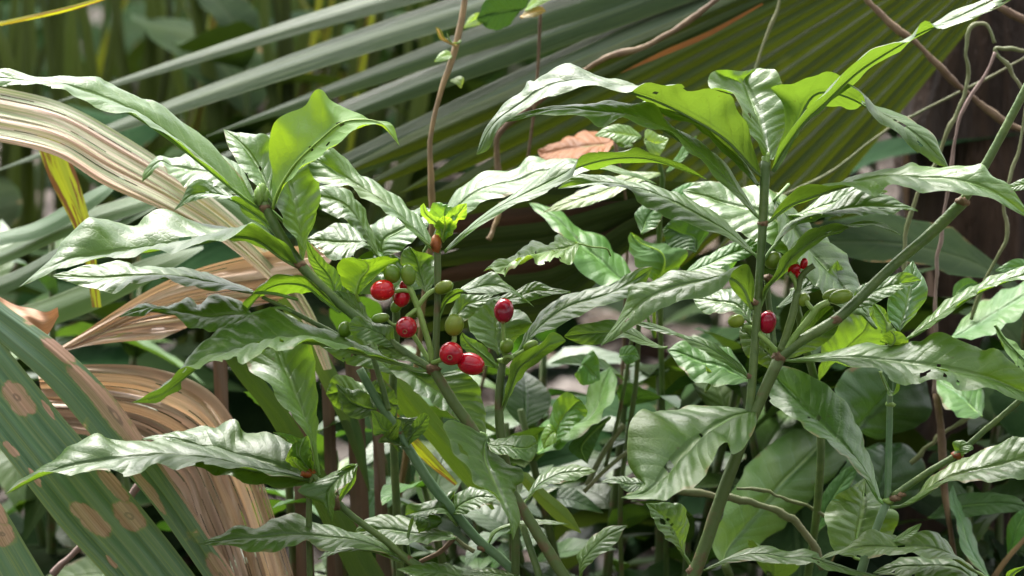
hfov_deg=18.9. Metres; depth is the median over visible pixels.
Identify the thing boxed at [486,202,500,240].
twig
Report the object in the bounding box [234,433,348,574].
undergrowth shrub
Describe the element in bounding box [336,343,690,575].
shrub
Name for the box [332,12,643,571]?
undergrowth shrub
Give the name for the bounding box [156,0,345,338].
strap leaf clump
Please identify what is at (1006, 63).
vine
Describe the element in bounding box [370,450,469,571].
undergrowth shrub
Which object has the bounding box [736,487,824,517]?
vine
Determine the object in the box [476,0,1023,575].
berry plant
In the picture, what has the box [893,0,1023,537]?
palm tree
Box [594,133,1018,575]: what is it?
undergrowth shrub
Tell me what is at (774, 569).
undergrowth shrub
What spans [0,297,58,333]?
dead leaf
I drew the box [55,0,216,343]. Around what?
strap leaf clump
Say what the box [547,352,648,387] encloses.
twig
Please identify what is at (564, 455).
undergrowth shrub
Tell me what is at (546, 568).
undergrowth shrub
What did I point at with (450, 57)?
vine
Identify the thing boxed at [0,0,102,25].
grass blade
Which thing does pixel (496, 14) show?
shrub
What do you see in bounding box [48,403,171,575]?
undergrowth shrub
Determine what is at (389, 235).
shrub
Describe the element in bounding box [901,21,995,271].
vine
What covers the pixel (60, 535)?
undergrowth shrub
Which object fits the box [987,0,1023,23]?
branch
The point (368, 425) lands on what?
undergrowth shrub
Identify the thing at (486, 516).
undergrowth shrub
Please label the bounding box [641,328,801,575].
undergrowth shrub
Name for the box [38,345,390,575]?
palm frond
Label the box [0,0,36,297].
strap leaf clump
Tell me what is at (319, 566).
undergrowth shrub
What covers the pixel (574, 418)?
shrub
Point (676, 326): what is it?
twig
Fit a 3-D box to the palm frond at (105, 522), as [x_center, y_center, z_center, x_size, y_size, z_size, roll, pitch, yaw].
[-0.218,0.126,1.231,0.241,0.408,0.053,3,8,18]
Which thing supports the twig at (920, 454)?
attached to the shrub at (785, 465)
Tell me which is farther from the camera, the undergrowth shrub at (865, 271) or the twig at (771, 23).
the undergrowth shrub at (865, 271)
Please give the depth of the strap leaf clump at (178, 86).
1.88 m
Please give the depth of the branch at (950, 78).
1.34 m
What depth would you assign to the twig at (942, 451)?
1.31 m
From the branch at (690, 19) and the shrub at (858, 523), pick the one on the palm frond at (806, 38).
the branch at (690, 19)
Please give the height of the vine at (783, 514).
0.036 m
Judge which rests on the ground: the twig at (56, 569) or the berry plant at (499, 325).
the berry plant at (499, 325)
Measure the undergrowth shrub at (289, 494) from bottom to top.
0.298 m
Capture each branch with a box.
[494,0,718,170]
[864,0,1023,133]
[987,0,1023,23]
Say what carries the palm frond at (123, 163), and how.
on the leaf litter
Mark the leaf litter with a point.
(648, 353)
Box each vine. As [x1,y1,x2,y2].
[390,0,467,575]
[627,488,823,570]
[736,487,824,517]
[784,57,1023,194]
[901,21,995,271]
[932,52,996,393]
[970,112,1023,319]
[993,46,1023,89]
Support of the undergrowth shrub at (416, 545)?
on the ground
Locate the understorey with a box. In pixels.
[1,0,579,121]
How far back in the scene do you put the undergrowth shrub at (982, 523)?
1.37 m
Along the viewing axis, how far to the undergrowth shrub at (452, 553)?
1.43 m
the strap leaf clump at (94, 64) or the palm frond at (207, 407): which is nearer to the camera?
the palm frond at (207, 407)
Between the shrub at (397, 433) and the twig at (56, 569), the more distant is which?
the twig at (56, 569)
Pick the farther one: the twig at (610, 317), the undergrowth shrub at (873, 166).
the twig at (610, 317)
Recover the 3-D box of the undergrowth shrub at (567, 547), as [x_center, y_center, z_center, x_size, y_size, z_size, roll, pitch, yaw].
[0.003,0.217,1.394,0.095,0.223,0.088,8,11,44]
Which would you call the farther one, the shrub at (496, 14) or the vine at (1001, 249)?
the shrub at (496, 14)
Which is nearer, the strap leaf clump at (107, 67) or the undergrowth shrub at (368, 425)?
the undergrowth shrub at (368, 425)
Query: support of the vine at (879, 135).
attached to the branch at (950, 78)
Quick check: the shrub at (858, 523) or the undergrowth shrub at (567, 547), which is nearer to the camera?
the shrub at (858, 523)
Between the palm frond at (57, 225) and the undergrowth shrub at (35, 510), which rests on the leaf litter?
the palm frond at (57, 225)
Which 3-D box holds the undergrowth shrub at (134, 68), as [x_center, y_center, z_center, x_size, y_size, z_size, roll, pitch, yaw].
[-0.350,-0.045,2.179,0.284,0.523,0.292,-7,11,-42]
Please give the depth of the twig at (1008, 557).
1.30 m
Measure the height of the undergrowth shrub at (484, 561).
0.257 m
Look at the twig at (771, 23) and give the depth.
1.34 m
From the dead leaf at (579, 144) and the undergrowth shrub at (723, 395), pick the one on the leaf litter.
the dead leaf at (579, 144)
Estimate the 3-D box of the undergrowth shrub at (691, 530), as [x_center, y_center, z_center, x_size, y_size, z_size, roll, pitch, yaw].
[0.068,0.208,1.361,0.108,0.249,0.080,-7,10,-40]
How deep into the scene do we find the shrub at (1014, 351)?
1.23 m
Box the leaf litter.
[0,59,898,575]
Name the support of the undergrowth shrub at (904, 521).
on the ground
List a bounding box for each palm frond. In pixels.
[0,0,986,267]
[0,87,369,490]
[0,177,269,324]
[0,302,234,575]
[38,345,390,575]
[63,243,330,350]
[406,173,776,416]
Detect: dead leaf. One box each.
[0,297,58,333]
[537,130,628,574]
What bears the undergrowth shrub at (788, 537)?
on the ground
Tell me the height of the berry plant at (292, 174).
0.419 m
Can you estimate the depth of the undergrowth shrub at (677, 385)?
1.39 m
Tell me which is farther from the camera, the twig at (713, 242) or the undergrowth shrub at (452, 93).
the twig at (713, 242)
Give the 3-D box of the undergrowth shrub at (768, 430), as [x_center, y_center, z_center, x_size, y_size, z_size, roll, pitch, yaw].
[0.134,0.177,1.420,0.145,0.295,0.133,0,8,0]
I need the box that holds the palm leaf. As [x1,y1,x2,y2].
[36,135,100,306]
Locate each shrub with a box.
[0,104,349,575]
[0,176,246,533]
[0,220,190,545]
[0,238,204,555]
[1,0,161,392]
[1,214,294,575]
[6,313,466,575]
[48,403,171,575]
[75,0,316,408]
[126,0,414,574]
[142,135,655,575]
[165,0,584,574]
[229,392,339,575]
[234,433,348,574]
[273,498,431,575]
[314,517,415,571]
[324,349,473,565]
[330,297,416,566]
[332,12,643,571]
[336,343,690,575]
[366,441,468,575]
[368,406,575,575]
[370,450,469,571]
[391,551,435,575]
[404,345,539,564]
[420,440,541,568]
[435,333,585,563]
[444,0,548,554]
[451,327,887,575]
[452,329,654,569]
[463,464,553,575]
[485,372,602,567]
[496,538,616,562]
[529,203,687,575]
[534,234,791,575]
[543,124,697,575]
[552,354,688,575]
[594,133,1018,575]
[599,267,1020,575]
[608,366,767,575]
[623,214,993,563]
[631,500,716,575]
[634,181,886,575]
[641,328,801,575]
[658,366,838,575]
[667,261,1023,575]
[748,540,799,575]
[756,214,1023,575]
[760,519,928,568]
[769,261,1023,575]
[775,161,884,328]
[814,112,900,369]
[919,474,1023,564]
[940,425,1023,575]
[954,335,1004,570]
[994,178,1023,370]
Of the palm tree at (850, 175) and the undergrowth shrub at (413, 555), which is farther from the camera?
the palm tree at (850, 175)
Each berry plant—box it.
[0,68,705,575]
[460,234,652,574]
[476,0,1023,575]
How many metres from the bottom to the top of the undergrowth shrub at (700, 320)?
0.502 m
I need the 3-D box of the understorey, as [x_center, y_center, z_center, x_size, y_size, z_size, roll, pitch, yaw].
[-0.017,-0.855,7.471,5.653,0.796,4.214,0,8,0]
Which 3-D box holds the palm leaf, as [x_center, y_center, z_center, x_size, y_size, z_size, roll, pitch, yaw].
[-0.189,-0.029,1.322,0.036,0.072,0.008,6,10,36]
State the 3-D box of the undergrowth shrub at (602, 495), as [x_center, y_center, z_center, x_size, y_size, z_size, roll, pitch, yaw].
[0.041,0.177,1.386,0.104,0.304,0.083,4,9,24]
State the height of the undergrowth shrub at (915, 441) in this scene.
0.363 m
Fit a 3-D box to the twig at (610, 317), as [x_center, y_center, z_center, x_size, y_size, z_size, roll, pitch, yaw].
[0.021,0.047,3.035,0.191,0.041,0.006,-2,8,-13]
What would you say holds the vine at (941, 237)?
hanging from the shrub at (785, 465)
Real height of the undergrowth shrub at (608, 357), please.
0.319 m
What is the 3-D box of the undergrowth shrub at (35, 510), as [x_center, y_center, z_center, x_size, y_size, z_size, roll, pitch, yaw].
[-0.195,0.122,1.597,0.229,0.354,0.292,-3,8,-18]
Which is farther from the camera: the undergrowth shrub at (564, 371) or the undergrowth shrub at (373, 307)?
the undergrowth shrub at (564, 371)
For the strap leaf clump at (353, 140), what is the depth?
1.83 m
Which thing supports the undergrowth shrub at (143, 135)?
on the ground
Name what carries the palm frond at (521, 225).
on the leaf litter
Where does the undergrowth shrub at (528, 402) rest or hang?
on the ground
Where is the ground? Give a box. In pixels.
[21,1,898,570]
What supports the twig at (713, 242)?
on the leaf litter
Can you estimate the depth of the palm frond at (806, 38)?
1.41 m
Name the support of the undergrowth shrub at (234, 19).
on the ground
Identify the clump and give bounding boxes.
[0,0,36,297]
[0,0,123,293]
[0,0,172,279]
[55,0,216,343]
[67,0,252,343]
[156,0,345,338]
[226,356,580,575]
[258,0,432,312]
[277,0,456,343]
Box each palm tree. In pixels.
[792,170,859,287]
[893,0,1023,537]
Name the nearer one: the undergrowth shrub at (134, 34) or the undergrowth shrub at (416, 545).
the undergrowth shrub at (416, 545)
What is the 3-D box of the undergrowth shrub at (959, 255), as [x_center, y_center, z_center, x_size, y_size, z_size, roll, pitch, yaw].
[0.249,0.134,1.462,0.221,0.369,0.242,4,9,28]
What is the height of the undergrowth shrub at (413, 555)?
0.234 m
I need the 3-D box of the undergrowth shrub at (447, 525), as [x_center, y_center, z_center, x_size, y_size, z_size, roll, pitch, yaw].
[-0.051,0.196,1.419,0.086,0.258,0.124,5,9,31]
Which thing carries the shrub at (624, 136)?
on the leaf litter
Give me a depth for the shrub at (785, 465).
1.32 m
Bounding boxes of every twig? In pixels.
[50,484,139,575]
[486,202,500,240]
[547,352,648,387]
[579,238,716,319]
[583,314,619,323]
[668,313,734,328]
[743,0,780,186]
[909,418,968,464]
[933,392,956,555]
[992,537,1023,575]
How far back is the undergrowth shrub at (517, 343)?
1.43 m
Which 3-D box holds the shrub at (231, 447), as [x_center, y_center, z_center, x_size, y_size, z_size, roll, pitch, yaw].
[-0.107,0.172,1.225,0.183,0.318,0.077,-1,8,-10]
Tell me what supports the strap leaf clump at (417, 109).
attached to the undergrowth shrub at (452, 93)
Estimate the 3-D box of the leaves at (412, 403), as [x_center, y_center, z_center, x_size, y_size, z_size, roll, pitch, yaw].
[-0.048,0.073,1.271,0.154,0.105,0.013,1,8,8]
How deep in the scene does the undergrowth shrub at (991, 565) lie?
1.43 m
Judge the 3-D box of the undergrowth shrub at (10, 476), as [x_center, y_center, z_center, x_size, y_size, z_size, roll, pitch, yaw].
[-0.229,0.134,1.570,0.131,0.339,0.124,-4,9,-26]
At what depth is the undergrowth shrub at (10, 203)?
1.66 m
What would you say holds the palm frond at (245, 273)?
on the leaf litter
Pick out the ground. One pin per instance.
(889, 189)
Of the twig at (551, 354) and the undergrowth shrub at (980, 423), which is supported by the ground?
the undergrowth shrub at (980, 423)
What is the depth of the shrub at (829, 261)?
1.25 m

